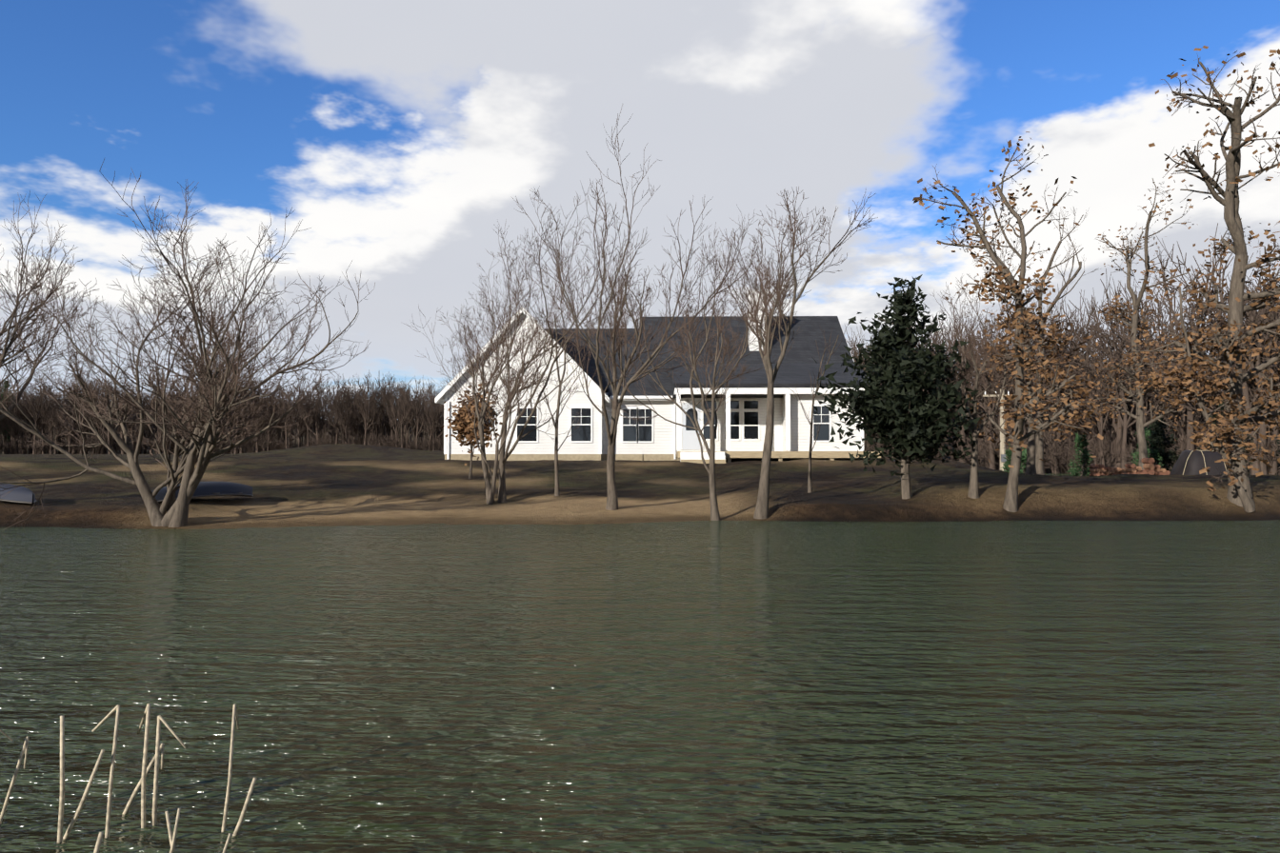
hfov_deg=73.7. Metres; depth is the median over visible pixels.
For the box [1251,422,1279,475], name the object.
shrub
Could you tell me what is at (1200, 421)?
woods tree
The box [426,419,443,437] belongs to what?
woods tree
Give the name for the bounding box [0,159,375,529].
tree clump
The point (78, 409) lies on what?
woods tree
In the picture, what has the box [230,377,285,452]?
woods tree
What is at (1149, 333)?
woods tree
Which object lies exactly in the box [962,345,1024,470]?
woods tree
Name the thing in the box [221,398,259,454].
woods tree
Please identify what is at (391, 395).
woods tree
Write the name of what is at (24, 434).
woods tree
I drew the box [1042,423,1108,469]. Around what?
woods tree
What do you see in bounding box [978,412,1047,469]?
woods tree
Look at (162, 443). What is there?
bush
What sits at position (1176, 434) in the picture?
woods tree
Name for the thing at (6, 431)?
tree
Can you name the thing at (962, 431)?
woods tree
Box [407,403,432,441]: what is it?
woods tree
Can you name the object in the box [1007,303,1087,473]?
woods tree
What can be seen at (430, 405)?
woods tree
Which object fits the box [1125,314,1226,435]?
woods tree
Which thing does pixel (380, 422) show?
woods tree
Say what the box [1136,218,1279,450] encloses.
woods tree
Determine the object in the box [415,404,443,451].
woods tree
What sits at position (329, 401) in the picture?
woods tree
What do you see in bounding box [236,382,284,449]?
woods tree
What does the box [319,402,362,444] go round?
woods tree
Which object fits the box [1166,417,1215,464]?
woods tree
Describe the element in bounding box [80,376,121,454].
woods tree
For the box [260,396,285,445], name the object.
woods tree
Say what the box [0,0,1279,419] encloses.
sky
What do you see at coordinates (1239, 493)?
oak tree
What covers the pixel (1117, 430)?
woods tree
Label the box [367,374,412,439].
woods tree
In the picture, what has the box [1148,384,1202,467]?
woods tree
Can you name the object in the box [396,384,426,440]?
woods tree
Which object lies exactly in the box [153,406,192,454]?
woods tree
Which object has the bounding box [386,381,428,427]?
woods tree
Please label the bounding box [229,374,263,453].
woods tree
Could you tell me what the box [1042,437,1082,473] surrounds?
shrub
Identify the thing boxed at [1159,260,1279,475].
woods tree
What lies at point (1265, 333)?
woods tree
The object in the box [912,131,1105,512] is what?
oak tree
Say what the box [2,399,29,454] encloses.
woods tree
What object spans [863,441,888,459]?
woods tree
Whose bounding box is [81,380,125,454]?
woods tree
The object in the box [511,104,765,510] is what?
tree
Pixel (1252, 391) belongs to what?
woods tree
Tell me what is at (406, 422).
woods tree
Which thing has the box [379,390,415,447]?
woods tree
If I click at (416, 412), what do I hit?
woods tree
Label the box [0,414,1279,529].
ground
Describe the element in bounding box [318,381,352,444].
woods tree
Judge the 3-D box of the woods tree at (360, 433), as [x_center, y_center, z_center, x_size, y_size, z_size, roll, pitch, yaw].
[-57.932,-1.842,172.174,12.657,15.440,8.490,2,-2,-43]
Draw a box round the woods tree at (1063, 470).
[1026,287,1120,473]
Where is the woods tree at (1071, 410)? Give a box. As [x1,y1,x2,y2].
[1031,380,1095,439]
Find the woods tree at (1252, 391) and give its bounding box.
[1221,312,1279,431]
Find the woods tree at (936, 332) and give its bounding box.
[889,309,991,460]
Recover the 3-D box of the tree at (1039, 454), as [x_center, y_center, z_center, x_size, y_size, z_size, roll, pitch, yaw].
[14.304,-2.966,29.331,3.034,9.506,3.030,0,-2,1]
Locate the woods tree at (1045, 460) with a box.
[1020,443,1061,472]
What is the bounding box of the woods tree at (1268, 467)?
[1174,318,1279,474]
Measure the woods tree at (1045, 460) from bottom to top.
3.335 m
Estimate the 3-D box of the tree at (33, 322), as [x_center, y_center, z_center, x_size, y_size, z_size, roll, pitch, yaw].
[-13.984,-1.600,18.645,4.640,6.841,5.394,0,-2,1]
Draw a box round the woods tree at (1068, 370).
[1033,312,1096,473]
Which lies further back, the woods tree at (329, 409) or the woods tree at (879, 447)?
the woods tree at (329, 409)
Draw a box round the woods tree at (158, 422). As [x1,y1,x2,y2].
[146,395,177,454]
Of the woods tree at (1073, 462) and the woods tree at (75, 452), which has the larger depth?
the woods tree at (75, 452)
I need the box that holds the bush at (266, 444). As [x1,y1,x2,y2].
[258,428,291,451]
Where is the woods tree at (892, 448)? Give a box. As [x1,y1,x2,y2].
[863,427,954,459]
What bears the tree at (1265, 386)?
on the ground
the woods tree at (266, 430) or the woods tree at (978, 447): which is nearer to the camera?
the woods tree at (978, 447)
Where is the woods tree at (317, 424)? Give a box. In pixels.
[279,376,337,439]
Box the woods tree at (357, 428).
[342,413,378,440]
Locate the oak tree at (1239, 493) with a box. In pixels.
[1124,45,1279,512]
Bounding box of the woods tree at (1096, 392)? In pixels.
[1067,346,1129,463]
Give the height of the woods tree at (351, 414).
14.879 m
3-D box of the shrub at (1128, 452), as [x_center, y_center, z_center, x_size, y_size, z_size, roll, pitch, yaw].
[34.574,1.986,58.477,4.141,3.806,5.004,-1,-2,27]
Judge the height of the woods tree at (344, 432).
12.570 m
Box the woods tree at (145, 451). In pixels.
[142,395,154,454]
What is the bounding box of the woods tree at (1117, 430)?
[1038,268,1179,468]
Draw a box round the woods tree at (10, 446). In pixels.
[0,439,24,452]
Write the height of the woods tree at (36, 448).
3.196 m
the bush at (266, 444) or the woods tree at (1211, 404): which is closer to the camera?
the woods tree at (1211, 404)
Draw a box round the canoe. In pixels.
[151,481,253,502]
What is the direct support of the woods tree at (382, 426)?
on the ground
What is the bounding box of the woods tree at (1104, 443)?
[1074,420,1130,466]
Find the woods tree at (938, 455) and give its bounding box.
[924,427,980,460]
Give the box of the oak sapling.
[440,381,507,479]
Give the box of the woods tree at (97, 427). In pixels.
[72,401,105,454]
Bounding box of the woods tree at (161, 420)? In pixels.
[143,402,191,452]
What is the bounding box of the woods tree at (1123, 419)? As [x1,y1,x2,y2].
[1074,378,1168,459]
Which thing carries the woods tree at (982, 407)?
on the ground
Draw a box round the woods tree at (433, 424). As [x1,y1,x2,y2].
[403,397,442,451]
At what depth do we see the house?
37.45 m
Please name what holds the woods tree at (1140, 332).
on the ground
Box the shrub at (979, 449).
[946,428,999,468]
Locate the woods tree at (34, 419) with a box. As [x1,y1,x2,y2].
[11,382,77,454]
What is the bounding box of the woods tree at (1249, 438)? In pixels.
[1184,417,1275,465]
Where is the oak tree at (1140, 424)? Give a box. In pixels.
[1066,178,1200,469]
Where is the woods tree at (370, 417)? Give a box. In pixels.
[354,397,385,444]
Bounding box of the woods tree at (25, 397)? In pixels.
[17,380,50,454]
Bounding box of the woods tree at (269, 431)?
[255,408,282,451]
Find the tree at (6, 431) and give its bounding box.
[0,380,19,454]
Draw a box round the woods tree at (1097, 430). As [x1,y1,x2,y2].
[1068,400,1129,463]
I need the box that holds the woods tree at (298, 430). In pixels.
[271,397,314,447]
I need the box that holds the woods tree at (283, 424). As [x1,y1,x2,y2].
[274,418,296,449]
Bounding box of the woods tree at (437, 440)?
[423,434,443,451]
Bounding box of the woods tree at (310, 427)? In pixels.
[293,406,324,442]
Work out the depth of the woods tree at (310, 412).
178.98 m
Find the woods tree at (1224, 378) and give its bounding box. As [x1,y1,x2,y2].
[1212,339,1272,399]
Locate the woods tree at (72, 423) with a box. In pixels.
[49,405,99,453]
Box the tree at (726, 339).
[581,211,800,520]
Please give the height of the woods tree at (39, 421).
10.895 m
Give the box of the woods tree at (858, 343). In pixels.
[844,324,872,364]
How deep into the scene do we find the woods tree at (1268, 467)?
53.68 m
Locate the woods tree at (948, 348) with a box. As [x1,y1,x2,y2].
[920,311,993,460]
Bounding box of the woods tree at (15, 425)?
[5,411,20,442]
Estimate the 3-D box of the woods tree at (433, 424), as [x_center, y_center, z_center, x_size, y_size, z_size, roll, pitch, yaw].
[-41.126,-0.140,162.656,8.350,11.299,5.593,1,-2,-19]
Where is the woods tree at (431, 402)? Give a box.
[409,383,443,448]
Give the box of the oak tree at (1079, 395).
[945,215,1116,475]
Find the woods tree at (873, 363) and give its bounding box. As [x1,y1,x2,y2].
[845,338,874,449]
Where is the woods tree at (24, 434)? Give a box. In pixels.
[0,405,39,454]
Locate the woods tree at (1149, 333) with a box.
[1083,292,1187,416]
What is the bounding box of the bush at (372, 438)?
[360,425,391,446]
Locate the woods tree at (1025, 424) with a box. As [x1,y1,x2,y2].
[991,379,1049,443]
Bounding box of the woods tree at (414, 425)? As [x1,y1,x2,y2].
[405,411,428,438]
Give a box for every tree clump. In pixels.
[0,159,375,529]
[404,180,633,504]
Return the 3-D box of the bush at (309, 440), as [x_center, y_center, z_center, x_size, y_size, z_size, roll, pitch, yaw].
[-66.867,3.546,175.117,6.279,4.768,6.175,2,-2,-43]
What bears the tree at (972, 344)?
on the ground
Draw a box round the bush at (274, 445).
[268,437,282,450]
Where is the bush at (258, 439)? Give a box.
[250,432,277,451]
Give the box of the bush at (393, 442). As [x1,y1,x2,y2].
[380,427,414,447]
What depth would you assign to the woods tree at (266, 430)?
173.07 m
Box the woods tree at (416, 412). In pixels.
[393,375,443,450]
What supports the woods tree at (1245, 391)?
on the ground
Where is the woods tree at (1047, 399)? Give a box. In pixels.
[1023,366,1078,437]
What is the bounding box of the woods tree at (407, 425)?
[381,391,430,442]
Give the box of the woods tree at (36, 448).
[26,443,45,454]
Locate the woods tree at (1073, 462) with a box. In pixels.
[1058,446,1098,472]
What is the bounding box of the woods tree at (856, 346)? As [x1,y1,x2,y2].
[847,332,870,372]
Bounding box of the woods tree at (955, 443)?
[940,429,979,461]
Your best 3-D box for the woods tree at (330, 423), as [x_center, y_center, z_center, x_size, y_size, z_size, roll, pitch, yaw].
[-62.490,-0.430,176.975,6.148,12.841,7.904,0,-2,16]
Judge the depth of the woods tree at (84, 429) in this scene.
172.21 m
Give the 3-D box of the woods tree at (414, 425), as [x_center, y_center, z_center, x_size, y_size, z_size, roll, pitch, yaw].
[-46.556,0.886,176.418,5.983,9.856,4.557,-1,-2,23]
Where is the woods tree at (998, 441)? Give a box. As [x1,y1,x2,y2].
[959,412,1061,470]
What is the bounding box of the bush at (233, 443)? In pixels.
[220,433,245,453]
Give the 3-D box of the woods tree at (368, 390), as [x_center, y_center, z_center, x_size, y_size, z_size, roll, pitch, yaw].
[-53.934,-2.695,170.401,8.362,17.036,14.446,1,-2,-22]
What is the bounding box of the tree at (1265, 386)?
[1245,171,1279,426]
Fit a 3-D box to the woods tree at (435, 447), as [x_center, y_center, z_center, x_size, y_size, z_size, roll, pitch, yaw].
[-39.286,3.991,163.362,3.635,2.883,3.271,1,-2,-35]
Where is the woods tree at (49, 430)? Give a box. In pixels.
[36,411,72,454]
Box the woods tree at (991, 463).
[957,309,1033,469]
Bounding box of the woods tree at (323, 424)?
[307,408,355,440]
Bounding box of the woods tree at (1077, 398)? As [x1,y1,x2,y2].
[1043,351,1109,472]
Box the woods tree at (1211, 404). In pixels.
[1158,357,1244,423]
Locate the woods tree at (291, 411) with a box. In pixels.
[274,381,316,448]
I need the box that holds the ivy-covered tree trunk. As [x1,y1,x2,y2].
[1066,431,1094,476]
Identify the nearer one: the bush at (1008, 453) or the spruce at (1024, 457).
the bush at (1008, 453)
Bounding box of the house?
[434,284,880,463]
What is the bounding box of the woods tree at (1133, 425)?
[1069,281,1174,465]
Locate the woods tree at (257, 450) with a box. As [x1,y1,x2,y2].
[234,407,272,452]
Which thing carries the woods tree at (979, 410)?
on the ground
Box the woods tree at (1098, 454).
[1057,425,1137,467]
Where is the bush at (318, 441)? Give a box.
[304,427,336,445]
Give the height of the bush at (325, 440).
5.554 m
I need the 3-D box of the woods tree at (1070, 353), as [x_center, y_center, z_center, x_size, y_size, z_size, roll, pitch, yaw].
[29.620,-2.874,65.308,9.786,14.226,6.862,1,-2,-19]
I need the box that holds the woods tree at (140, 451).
[133,404,167,454]
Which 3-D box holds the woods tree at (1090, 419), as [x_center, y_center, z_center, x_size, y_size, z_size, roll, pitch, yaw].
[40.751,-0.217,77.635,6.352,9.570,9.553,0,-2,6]
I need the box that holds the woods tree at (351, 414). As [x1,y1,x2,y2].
[334,388,377,444]
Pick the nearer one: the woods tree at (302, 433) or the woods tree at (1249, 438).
the woods tree at (1249, 438)
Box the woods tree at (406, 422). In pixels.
[389,390,424,447]
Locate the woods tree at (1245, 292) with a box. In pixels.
[1205,272,1279,365]
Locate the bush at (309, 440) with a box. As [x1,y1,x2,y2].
[301,435,316,446]
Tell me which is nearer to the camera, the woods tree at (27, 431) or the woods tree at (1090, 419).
the woods tree at (1090, 419)
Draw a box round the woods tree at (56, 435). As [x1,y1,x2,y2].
[35,400,77,454]
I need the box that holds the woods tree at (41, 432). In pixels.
[7,376,69,454]
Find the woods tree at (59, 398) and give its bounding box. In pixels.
[48,387,85,454]
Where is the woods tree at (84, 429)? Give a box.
[66,380,102,454]
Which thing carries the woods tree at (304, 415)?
on the ground
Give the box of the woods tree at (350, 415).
[333,406,359,441]
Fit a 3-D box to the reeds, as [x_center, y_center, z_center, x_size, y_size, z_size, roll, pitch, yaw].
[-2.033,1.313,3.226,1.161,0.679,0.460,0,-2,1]
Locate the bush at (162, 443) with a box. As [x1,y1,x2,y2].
[151,437,174,451]
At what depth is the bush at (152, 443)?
171.71 m
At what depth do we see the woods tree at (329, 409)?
201.57 m
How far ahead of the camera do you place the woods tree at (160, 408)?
173.89 m
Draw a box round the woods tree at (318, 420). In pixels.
[304,402,329,440]
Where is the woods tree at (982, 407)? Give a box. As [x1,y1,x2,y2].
[944,333,1015,470]
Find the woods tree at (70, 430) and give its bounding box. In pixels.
[58,405,95,453]
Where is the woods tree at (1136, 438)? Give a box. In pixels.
[1108,416,1185,460]
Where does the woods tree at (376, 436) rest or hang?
on the ground
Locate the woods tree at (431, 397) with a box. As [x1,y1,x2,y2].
[419,373,456,419]
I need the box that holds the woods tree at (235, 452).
[226,377,279,454]
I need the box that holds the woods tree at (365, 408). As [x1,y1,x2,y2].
[342,377,381,444]
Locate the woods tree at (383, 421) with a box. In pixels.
[359,404,399,436]
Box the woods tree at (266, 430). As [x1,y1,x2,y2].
[252,414,275,451]
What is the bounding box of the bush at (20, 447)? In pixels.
[2,435,33,454]
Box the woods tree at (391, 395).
[358,380,406,435]
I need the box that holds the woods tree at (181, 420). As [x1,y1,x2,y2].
[167,403,195,446]
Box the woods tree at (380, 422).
[371,410,402,433]
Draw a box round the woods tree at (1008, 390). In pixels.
[978,328,1036,410]
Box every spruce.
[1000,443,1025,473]
[1020,447,1026,473]
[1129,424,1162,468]
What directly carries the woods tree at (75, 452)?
on the ground
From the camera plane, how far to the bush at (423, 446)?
163.75 m
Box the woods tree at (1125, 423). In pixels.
[1072,317,1185,468]
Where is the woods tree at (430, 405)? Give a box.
[410,381,441,449]
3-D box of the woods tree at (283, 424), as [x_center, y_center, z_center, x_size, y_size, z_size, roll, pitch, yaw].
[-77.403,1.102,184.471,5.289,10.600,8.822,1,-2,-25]
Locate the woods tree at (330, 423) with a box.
[319,397,341,442]
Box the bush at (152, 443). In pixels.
[136,430,169,454]
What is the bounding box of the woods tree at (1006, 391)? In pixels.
[992,371,1035,420]
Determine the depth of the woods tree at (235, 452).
173.11 m
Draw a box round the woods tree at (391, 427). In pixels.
[378,385,411,440]
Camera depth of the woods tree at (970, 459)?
78.91 m
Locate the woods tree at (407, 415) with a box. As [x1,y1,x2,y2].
[390,383,428,448]
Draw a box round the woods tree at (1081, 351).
[1032,283,1108,473]
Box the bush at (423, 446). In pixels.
[418,436,435,450]
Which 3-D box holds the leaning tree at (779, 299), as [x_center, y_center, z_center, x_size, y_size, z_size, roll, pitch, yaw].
[3.232,-1.656,19.279,3.640,7.522,3.463,0,-2,1]
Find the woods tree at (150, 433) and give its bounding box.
[143,423,158,449]
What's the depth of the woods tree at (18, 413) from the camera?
171.91 m
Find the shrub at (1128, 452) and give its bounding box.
[1111,429,1177,466]
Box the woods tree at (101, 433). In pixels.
[83,381,141,454]
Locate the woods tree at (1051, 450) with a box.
[1024,415,1114,473]
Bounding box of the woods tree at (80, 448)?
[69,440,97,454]
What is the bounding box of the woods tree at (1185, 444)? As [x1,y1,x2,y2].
[1178,435,1249,468]
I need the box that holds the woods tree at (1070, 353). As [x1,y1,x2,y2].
[946,297,1104,473]
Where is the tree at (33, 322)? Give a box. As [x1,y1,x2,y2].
[0,190,91,420]
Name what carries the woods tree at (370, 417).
on the ground
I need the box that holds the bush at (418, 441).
[404,433,431,450]
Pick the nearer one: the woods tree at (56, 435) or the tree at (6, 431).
the woods tree at (56, 435)
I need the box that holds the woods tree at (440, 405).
[418,403,443,433]
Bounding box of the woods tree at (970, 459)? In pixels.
[965,450,984,466]
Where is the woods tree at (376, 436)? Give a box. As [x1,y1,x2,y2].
[359,375,402,445]
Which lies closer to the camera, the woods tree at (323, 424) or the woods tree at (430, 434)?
the woods tree at (430, 434)
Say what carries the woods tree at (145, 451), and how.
on the ground
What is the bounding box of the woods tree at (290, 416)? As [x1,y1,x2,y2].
[275,393,299,439]
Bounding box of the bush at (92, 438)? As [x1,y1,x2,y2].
[83,428,117,454]
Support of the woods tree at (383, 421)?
on the ground
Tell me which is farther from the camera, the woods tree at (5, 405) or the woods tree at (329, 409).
the woods tree at (329, 409)
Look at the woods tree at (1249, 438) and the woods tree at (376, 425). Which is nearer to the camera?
the woods tree at (1249, 438)
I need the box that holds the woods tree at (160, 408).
[141,381,179,440]
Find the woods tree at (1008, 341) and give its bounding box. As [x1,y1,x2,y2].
[985,301,1074,471]
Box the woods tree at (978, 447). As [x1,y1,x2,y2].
[952,418,1013,466]
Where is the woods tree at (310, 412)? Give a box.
[293,382,321,446]
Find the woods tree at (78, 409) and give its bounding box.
[53,379,99,454]
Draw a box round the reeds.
[0,702,256,852]
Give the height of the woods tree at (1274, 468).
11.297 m
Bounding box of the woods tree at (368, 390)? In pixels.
[347,371,391,445]
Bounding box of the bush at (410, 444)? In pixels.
[403,440,419,449]
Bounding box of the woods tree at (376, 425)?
[359,413,384,441]
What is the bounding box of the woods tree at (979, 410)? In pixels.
[967,371,999,444]
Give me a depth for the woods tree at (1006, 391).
69.24 m
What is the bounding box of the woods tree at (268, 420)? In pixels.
[245,402,273,452]
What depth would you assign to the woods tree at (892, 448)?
79.84 m
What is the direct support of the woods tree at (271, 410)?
on the ground
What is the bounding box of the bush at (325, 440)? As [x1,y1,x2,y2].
[312,427,336,444]
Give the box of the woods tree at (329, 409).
[289,383,361,439]
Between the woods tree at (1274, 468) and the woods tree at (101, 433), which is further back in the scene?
the woods tree at (101, 433)
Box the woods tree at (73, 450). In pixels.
[46,381,99,454]
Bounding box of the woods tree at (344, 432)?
[330,399,359,444]
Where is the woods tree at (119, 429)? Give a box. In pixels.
[94,386,159,450]
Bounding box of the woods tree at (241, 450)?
[236,380,280,453]
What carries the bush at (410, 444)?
on the ground
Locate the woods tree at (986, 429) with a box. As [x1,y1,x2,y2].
[934,334,998,468]
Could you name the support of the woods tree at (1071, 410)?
on the ground
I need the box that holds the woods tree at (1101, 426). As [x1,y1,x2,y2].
[1070,331,1140,465]
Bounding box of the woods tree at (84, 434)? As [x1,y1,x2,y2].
[59,373,123,441]
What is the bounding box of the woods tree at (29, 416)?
[21,405,45,454]
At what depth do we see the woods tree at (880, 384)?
83.40 m
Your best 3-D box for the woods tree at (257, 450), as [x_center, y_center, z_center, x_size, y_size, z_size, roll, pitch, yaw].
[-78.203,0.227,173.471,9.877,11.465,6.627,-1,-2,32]
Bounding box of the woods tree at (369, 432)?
[356,419,395,436]
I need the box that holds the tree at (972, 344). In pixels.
[896,238,1050,499]
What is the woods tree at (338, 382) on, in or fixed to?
on the ground
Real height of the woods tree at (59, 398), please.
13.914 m
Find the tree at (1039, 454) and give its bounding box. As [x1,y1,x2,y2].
[1023,207,1100,475]
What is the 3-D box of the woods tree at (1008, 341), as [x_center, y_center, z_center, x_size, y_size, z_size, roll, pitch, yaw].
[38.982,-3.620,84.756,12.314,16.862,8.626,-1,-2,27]
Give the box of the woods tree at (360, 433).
[321,383,384,444]
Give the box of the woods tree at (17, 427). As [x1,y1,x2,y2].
[0,405,36,454]
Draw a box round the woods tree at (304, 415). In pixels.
[293,388,322,446]
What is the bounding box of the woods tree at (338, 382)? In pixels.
[303,372,367,433]
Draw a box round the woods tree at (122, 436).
[104,389,153,454]
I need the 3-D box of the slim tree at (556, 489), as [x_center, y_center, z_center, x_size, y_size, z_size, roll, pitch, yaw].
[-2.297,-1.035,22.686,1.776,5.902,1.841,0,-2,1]
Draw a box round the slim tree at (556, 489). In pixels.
[526,286,584,496]
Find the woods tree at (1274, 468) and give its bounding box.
[1205,307,1279,475]
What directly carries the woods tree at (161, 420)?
on the ground
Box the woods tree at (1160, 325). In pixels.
[1137,266,1279,424]
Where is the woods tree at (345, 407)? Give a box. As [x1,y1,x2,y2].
[330,390,367,444]
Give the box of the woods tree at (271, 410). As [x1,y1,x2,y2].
[249,386,289,451]
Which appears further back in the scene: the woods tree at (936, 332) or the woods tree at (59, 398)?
the woods tree at (59, 398)
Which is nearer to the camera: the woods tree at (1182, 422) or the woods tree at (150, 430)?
the woods tree at (1182, 422)
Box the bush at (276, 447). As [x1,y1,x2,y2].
[274,440,293,449]
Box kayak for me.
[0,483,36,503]
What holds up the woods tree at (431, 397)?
on the ground
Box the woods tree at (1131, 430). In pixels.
[1104,369,1174,459]
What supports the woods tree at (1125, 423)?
on the ground
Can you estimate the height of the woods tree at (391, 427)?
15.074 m
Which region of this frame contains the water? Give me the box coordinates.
[0,473,1279,852]
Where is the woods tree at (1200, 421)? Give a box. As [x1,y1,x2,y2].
[1193,392,1212,439]
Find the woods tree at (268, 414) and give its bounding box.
[254,386,279,451]
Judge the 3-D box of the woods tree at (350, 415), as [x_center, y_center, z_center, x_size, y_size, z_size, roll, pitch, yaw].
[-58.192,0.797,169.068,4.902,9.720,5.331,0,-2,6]
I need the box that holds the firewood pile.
[1089,458,1170,476]
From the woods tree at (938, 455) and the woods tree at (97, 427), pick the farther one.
the woods tree at (97, 427)
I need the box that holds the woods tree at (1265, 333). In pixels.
[1214,264,1279,473]
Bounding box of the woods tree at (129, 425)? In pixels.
[117,412,147,439]
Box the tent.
[1170,449,1226,475]
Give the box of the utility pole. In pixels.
[982,389,1009,471]
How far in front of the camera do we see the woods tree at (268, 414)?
173.69 m
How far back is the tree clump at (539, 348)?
21.57 m
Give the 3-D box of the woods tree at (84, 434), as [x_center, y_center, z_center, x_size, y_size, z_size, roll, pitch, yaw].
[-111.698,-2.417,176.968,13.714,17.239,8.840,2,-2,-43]
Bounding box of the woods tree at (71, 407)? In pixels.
[59,374,95,454]
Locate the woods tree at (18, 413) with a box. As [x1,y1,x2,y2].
[12,395,50,454]
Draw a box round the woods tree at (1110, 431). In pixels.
[1070,371,1145,467]
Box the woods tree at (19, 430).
[13,390,38,454]
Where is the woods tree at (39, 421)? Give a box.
[27,407,55,441]
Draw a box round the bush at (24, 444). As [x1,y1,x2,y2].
[9,433,39,453]
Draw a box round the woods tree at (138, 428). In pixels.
[132,413,146,441]
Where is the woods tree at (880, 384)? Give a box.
[853,348,941,458]
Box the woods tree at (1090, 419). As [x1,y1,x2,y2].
[1067,372,1116,467]
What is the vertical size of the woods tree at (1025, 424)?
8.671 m
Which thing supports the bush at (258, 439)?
on the ground
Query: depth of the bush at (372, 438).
165.83 m
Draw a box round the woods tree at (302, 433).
[269,374,350,447]
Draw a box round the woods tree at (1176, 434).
[1148,373,1220,453]
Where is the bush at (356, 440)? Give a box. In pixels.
[340,429,366,445]
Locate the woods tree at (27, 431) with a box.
[13,398,58,454]
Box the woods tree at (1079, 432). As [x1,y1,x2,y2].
[1055,415,1107,465]
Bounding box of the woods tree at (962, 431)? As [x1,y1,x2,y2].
[931,311,1074,462]
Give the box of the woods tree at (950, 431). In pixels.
[946,397,970,460]
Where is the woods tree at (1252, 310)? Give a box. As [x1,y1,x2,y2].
[1219,282,1279,339]
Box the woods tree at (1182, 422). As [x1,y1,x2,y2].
[1137,322,1244,450]
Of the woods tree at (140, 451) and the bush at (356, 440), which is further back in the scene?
the woods tree at (140, 451)
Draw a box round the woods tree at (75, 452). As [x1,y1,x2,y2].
[64,407,91,454]
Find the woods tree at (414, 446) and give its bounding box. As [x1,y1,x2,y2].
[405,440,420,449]
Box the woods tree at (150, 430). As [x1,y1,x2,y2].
[137,408,157,454]
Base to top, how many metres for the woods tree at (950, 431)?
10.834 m
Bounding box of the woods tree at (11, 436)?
[0,401,23,454]
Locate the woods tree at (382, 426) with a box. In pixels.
[360,385,395,437]
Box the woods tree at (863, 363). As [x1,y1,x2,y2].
[846,341,876,451]
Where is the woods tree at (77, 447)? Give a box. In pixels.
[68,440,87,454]
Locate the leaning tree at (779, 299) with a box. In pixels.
[702,186,878,519]
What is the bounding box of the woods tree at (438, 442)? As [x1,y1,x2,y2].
[425,431,443,449]
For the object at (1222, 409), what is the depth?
34.24 m
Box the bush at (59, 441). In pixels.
[46,431,72,454]
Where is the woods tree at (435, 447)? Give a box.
[427,442,439,451]
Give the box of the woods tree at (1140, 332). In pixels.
[1116,283,1187,409]
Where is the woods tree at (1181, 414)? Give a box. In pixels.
[1150,377,1219,430]
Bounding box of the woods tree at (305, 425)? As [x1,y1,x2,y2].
[275,403,318,448]
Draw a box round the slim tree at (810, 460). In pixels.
[790,327,846,493]
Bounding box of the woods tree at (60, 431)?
[46,412,66,454]
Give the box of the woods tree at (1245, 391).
[1100,269,1279,475]
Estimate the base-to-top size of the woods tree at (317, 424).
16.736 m
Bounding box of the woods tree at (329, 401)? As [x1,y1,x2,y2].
[320,386,352,430]
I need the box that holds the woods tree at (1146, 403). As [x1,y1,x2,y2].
[1071,347,1181,441]
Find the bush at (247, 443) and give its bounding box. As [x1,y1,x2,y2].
[232,430,259,453]
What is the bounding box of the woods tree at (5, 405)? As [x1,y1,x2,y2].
[0,382,19,430]
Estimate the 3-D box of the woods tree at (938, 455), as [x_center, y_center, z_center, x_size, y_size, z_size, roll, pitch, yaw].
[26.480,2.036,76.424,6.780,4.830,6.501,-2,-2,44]
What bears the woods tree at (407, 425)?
on the ground
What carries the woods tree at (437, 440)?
on the ground
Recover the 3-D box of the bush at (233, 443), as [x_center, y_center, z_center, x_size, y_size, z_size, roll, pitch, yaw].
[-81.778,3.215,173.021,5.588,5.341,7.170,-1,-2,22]
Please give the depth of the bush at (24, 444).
170.88 m
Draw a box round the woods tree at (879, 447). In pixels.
[865,435,889,459]
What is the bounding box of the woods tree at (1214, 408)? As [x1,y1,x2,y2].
[1175,338,1279,435]

